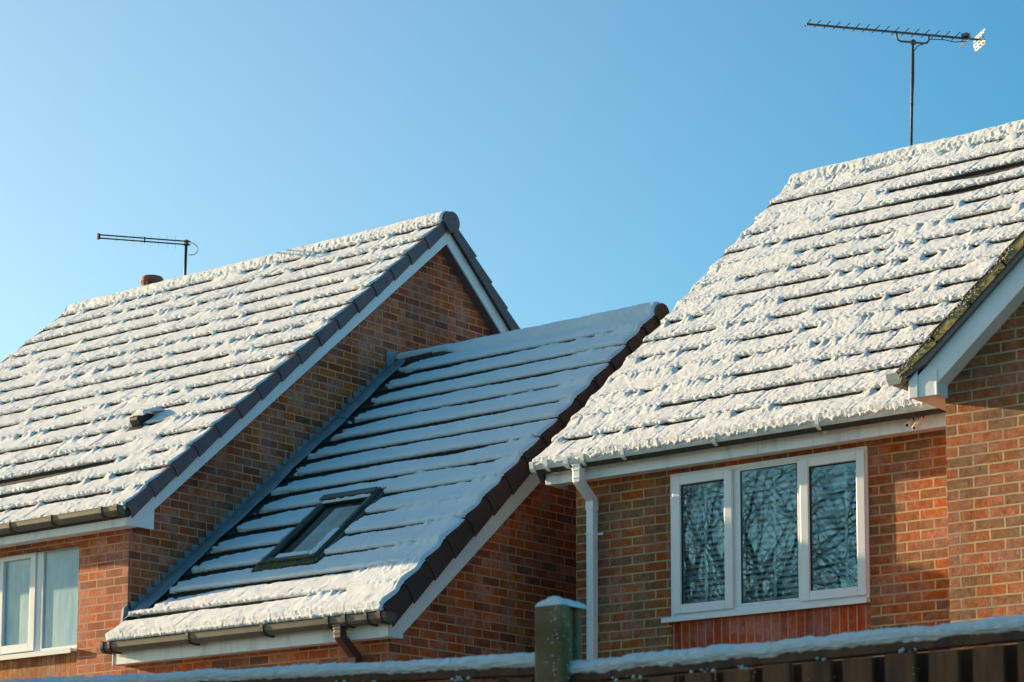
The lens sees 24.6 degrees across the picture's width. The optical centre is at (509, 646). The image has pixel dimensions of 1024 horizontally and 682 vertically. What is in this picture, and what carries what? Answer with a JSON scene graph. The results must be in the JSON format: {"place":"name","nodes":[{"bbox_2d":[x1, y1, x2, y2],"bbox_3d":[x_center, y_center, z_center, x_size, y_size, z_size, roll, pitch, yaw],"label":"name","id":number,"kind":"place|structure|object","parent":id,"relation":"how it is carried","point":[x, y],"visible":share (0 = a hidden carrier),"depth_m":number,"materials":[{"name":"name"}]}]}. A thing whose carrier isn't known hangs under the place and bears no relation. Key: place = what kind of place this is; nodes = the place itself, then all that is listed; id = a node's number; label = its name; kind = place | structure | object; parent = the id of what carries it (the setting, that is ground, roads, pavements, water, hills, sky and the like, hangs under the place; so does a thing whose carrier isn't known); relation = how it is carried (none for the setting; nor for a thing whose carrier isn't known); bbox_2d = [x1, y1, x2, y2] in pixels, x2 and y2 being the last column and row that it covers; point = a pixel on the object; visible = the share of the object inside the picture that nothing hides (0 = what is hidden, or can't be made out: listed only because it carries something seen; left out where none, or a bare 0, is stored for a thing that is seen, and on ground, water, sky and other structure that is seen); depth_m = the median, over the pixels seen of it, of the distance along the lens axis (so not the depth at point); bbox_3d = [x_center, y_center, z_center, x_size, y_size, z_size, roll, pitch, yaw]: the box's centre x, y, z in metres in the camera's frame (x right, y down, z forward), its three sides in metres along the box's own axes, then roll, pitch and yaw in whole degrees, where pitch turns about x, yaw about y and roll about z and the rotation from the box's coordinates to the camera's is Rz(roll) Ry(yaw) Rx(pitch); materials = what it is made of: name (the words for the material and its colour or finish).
{"place":"outdoors","nodes":[
{"label":"outdoors","id":0,"kind":"place"},
{"bbox_2d":[0,211,519,680],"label":"brick house","id":1,"kind":"structure","parent":0,"point":[152,427],"depth_m":22.73,"materials":[{"name":"tile"}]},
{"bbox_2d":[0,546,78,660],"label":"window","id":2,"kind":"structure","parent":1,"relation":"in","point":[39,590],"depth_m":21.33,"materials":[{"name":"plastic"}]},
{"bbox_2d":[97,233,197,274],"bbox_3d":[-4.104,-4.328,26.587,1.145,0.700,0.059,2,-7,-15],"label":"television aerial","id":3,"kind":"object","parent":1,"relation":"on","point":[185,243],"visible":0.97,"depth_m":26.66,"materials":[{"name":"black metal"}]},
{"bbox_2d":[0,0,1023,362],"label":"sky","id":4,"kind":"structure","parent":0,"point":[591,156],"materials":[{"name":"blue"}]},
{"bbox_2d":[529,119,1023,681],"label":"brick house","id":5,"kind":"structure","parent":0,"point":[865,315],"depth_m":18.56,"materials":[{"name":"tile"}]},
{"bbox_2d":[661,446,870,622],"bbox_3d":[1.946,-0.834,18.007,1.845,1.187,0.122,-5,-9,38],"label":"window","id":6,"kind":"structure","parent":5,"relation":"in","point":[734,604],"depth_m":18.01,"materials":[{"name":"plastic"}]},
{"bbox_2d":[683,462,857,603],"bbox_3d":[2.056,-0.841,18.095,1.730,1.180,0.070,-5,-9,38],"label":"venetian blind","id":7,"kind":"object","parent":5,"relation":"hanging from","point":[774,539],"visible":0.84,"depth_m":18.10,"materials":[{"name":"white plastic"}]},
{"bbox_2d":[804,19,985,145],"bbox_3d":[3.595,-5.156,21.916,1.740,1.330,0.264,2,-7,-12],"label":"television aerial","id":8,"kind":"object","parent":5,"relation":"on","point":[964,36],"visible":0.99,"depth_m":21.98,"materials":[{"name":"metal"}]},
{"label":"ground","id":9,"kind":"structure","parent":0,"visible":0},
{"bbox_2d":[0,652,534,681],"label":"timber fence","id":10,"kind":"object","parent":9,"relation":"on","point":[468,668],"visible":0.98,"depth_m":7.77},
{"bbox_2d":[100,301,669,681],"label":"brick extension","id":11,"kind":"object","parent":9,"relation":"on","point":[406,506],"visible":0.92,"depth_m":20.11,"materials":[{"name":"tile"}]},
{"bbox_2d":[251,487,386,571],"bbox_3d":[-1.593,-0.932,20.292,0.740,0.976,1.060,-5,-9,38],"label":"roof window","id":12,"kind":"structure","parent":11,"relation":"in","point":[347,507],"depth_m":20.27,"materials":[{"name":"black glass"}]},
{"bbox_2d":[535,596,586,681],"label":"fence post","id":13,"kind":"object","parent":9,"relation":"on","point":[558,634],"visible":1,"depth_m":7.24,"materials":[{"name":"wood"}]},
{"bbox_2d":[569,614,1023,681],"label":"timber fence","id":14,"kind":"object","parent":9,"relation":"on","point":[902,660],"visible":1,"depth_m":6.61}
]}

